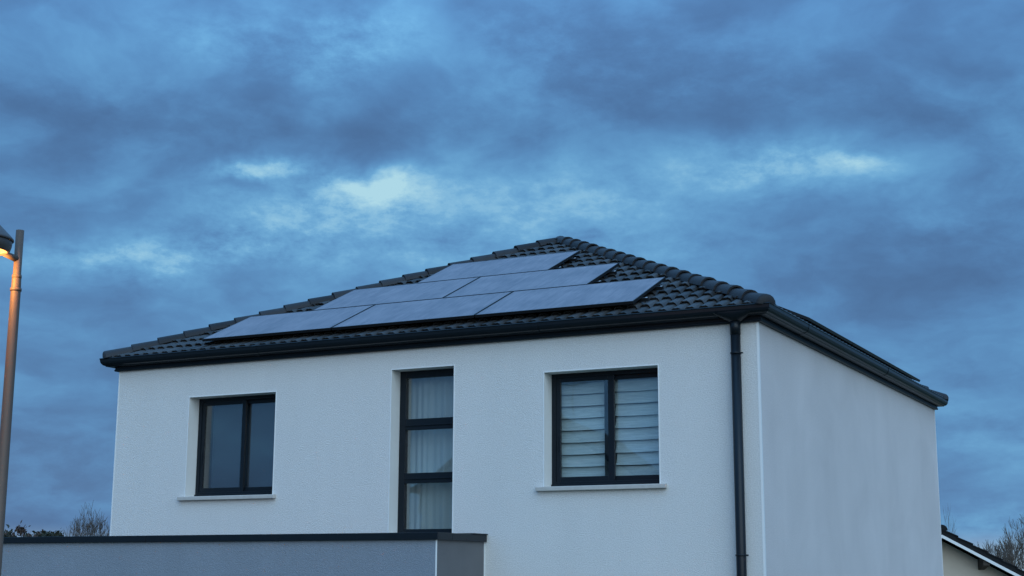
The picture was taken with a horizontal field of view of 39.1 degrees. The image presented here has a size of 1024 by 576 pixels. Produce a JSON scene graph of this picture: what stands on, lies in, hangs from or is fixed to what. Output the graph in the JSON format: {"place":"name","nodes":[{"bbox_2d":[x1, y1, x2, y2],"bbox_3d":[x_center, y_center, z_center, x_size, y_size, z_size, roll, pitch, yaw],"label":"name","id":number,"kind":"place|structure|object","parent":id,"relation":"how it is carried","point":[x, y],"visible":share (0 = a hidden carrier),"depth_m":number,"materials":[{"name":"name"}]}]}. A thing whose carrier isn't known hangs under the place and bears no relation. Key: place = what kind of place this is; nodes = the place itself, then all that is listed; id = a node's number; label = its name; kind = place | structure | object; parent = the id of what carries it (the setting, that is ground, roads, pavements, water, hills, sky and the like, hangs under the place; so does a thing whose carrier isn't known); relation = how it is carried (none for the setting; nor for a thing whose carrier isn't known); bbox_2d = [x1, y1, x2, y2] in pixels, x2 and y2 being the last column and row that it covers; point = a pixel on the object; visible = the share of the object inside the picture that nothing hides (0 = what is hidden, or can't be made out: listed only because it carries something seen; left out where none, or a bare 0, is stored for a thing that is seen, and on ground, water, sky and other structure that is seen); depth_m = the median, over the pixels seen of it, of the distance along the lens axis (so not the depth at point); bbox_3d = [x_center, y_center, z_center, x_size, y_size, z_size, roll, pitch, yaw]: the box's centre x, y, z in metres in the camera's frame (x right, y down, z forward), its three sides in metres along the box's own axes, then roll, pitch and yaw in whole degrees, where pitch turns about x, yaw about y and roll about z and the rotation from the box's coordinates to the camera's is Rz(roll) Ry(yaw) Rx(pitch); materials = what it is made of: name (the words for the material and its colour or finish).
{"place":"outdoors","nodes":[
{"label":"outdoors","id":0,"kind":"place"},
{"bbox_2d":[1,532,487,575],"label":"garage","id":1,"kind":"structure","parent":0,"point":[400,554],"depth_m":16.76,"materials":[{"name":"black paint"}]},
{"bbox_2d":[0,0,1023,570],"label":"sky","id":2,"kind":"structure","parent":0,"point":[168,167],"materials":[{"name":"blue"}]},
{"bbox_2d":[941,525,1023,575],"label":"neighbouring house","id":3,"kind":"structure","parent":0,"point":[961,557],"depth_m":34.22,"materials":[{"name":"paint"}]},
{"label":"ground","id":4,"kind":"structure","parent":0,"visible":0},
{"bbox_2d":[0,225,23,575],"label":"street lamp","id":5,"kind":"object","parent":4,"relation":"on","point":[6,240],"visible":1,"depth_m":10.25,"materials":[{"name":"grey metal"}]},
{"bbox_2d":[4,524,29,536],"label":"evergreen tree","id":6,"kind":"object","parent":4,"relation":"on","point":[8,533],"visible":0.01,"depth_m":60.64,"materials":[{"name":"green plant"}]},
{"bbox_2d":[4,520,43,536],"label":"evergreen tree","id":7,"kind":"object","parent":4,"relation":"on","point":[19,529],"visible":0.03,"depth_m":64.78,"materials":[{"name":"green plant"}]},
{"bbox_2d":[38,528,63,536],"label":"evergreen tree","id":8,"kind":"object","parent":4,"relation":"on","point":[44,533],"visible":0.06,"depth_m":61.91,"materials":[{"name":"green plant"}]},
{"bbox_2d":[64,500,109,535],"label":"bare tree","id":9,"kind":"object","parent":4,"relation":"on","point":[92,530],"visible":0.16,"depth_m":66.10,"materials":[{"name":"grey plant"}]},
{"bbox_2d":[100,236,948,575],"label":"house","id":10,"kind":"structure","parent":4,"relation":"on","point":[790,444],"depth_m":17.21,"materials":[{"name":"white paint"}]},
{"bbox_2d":[194,394,275,495],"bbox_3d":[-3.512,2.053,18.772,1.397,1.284,0.128,-6,-13,27],"label":"window","id":11,"kind":"structure","parent":10,"relation":"in","point":[200,490],"depth_m":18.83,"materials":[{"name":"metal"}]},
{"bbox_2d":[211,403,274,487],"bbox_3d":[-3.400,2.081,18.861,1.300,1.361,0.043,-6,-13,27],"label":"window glass","id":12,"kind":"object","parent":10,"relation":"attached to","point":[259,446],"visible":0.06,"depth_m":18.90,"materials":[{"name":"grey"}]},
{"bbox_2d":[202,305,373,341],"bbox_3d":[-2.945,0.514,19.121,2.054,0.136,1.116,-6,12,27],"label":"solar panel","id":13,"kind":"object","parent":10,"relation":"attached to","point":[293,323],"visible":0.8,"depth_m":19.02,"materials":[{"name":"black"}]},
{"bbox_2d":[312,277,479,310],"bbox_3d":[-1.562,0.141,19.652,2.054,0.136,1.116,-6,12,27],"label":"solar panel","id":14,"kind":"object","parent":10,"relation":"on","point":[402,293],"visible":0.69,"depth_m":19.61,"materials":[{"name":"black"}]},
{"bbox_2d":[332,291,512,329],"bbox_3d":[-1.117,0.337,18.192,2.054,0.136,1.116,-6,12,27],"label":"solar panel","id":15,"kind":"object","parent":10,"relation":"attached to","point":[443,309],"visible":0.84,"depth_m":18.09,"materials":[{"name":"black"}]},
{"bbox_2d":[397,368,453,532],"bbox_3d":[-0.977,2.011,17.427,0.874,2.054,0.085,-6,-13,27],"label":"window","id":16,"kind":"structure","parent":10,"relation":"in","point":[406,424],"depth_m":17.51,"materials":[{"name":"metal"}]},
{"bbox_2d":[407,376,453,528],"bbox_3d":[-0.889,2.173,17.560,1.100,2.492,0.056,-6,-13,27],"label":"curtain","id":17,"kind":"object","parent":10,"relation":"hanging from","point":[429,505],"visible":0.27,"depth_m":17.65,"materials":[{"name":"fabric"}]},
{"bbox_2d":[418,251,579,282],"bbox_3d":[-0.150,-0.234,20.167,2.119,0.136,1.116,-6,12,27],"label":"solar panel","id":18,"kind":"object","parent":10,"relation":"attached to","point":[506,266],"visible":0.72,"depth_m":20.12,"materials":[{"name":"black"}]},
{"bbox_2d":[444,263,618,297],"bbox_3d":[0.295,-0.039,18.708,2.119,0.136,1.116,-6,12,27],"label":"solar panel","id":19,"kind":"object","parent":10,"relation":"on","point":[563,277],"visible":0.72,"depth_m":18.66,"materials":[{"name":"black"}]},
{"bbox_2d":[475,277,665,317],"bbox_3d":[0.740,0.157,17.249,2.119,0.136,1.116,-6,12,27],"label":"solar panel","id":20,"kind":"object","parent":10,"relation":"attached to","point":[580,296],"visible":0.9,"depth_m":17.15,"materials":[{"name":"black"}]},
{"bbox_2d":[562,380,604,476],"bbox_3d":[0.798,1.647,16.698,0.664,1.400,0.061,-6,-13,27],"label":"slatted blind","id":21,"kind":"object","parent":10,"relation":"attached to","point":[574,439],"visible":0.82,"depth_m":16.69,"materials":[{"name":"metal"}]},
{"bbox_2d":[551,368,659,485],"bbox_3d":[1.105,1.594,16.427,1.406,1.297,0.128,-6,-13,27],"label":"window","id":22,"kind":"structure","parent":10,"relation":"in","point":[609,377],"depth_m":16.46,"materials":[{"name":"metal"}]},
{"bbox_2d":[615,378,658,475],"bbox_3d":[1.440,1.584,16.372,0.659,1.402,0.061,-6,-13,27],"label":"slatted blind","id":23,"kind":"object","parent":10,"relation":"attached to","point":[625,449],"visible":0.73,"depth_m":16.39,"materials":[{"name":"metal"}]},
{"bbox_2d":[777,305,852,343],"bbox_3d":[3.491,0.403,18.159,1.116,0.136,2.054,22,1,29],"label":"solar panel","id":24,"kind":"object","parent":10,"relation":"attached to","point":[823,328],"visible":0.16,"depth_m":17.61,"materials":[{"name":"black"}]},
{"bbox_2d":[843,341,888,364],"bbox_3d":[4.437,0.764,19.951,1.116,0.136,2.054,22,1,29],"label":"solar panel","id":25,"kind":"object","parent":10,"relation":"attached to","point":[864,351],"visible":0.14,"depth_m":19.63,"materials":[{"name":"black"}]},
{"bbox_2d":[879,361,919,381],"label":"solar panel","id":26,"kind":"object","parent":10,"relation":"attached to","point":[897,369],"visible":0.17,"depth_m":21.41,"materials":[{"name":"black"}]},
{"bbox_2d":[940,508,955,533],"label":"bare tree","id":27,"kind":"object","parent":4,"relation":"on","point":[948,521],"visible":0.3,"depth_m":74.73,"materials":[{"name":"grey plant"}]},
{"bbox_2d":[977,532,1021,565],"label":"bare tree","id":28,"kind":"object","parent":4,"relation":"on","point":[999,554],"visible":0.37,"depth_m":66.30,"materials":[{"name":"grey plant"}]},
{"bbox_2d":[990,532,1023,566],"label":"bare tree","id":29,"kind":"object","parent":4,"relation":"on","point":[1007,545],"visible":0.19,"depth_m":72.10,"materials":[{"name":"grey plant"}]},
{"bbox_2d":[1003,515,1023,569],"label":"bare tree","id":30,"kind":"object","parent":4,"relation":"on","point":[1021,543],"visible":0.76,"depth_m":61.32,"materials":[{"name":"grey plant"}]}
]}

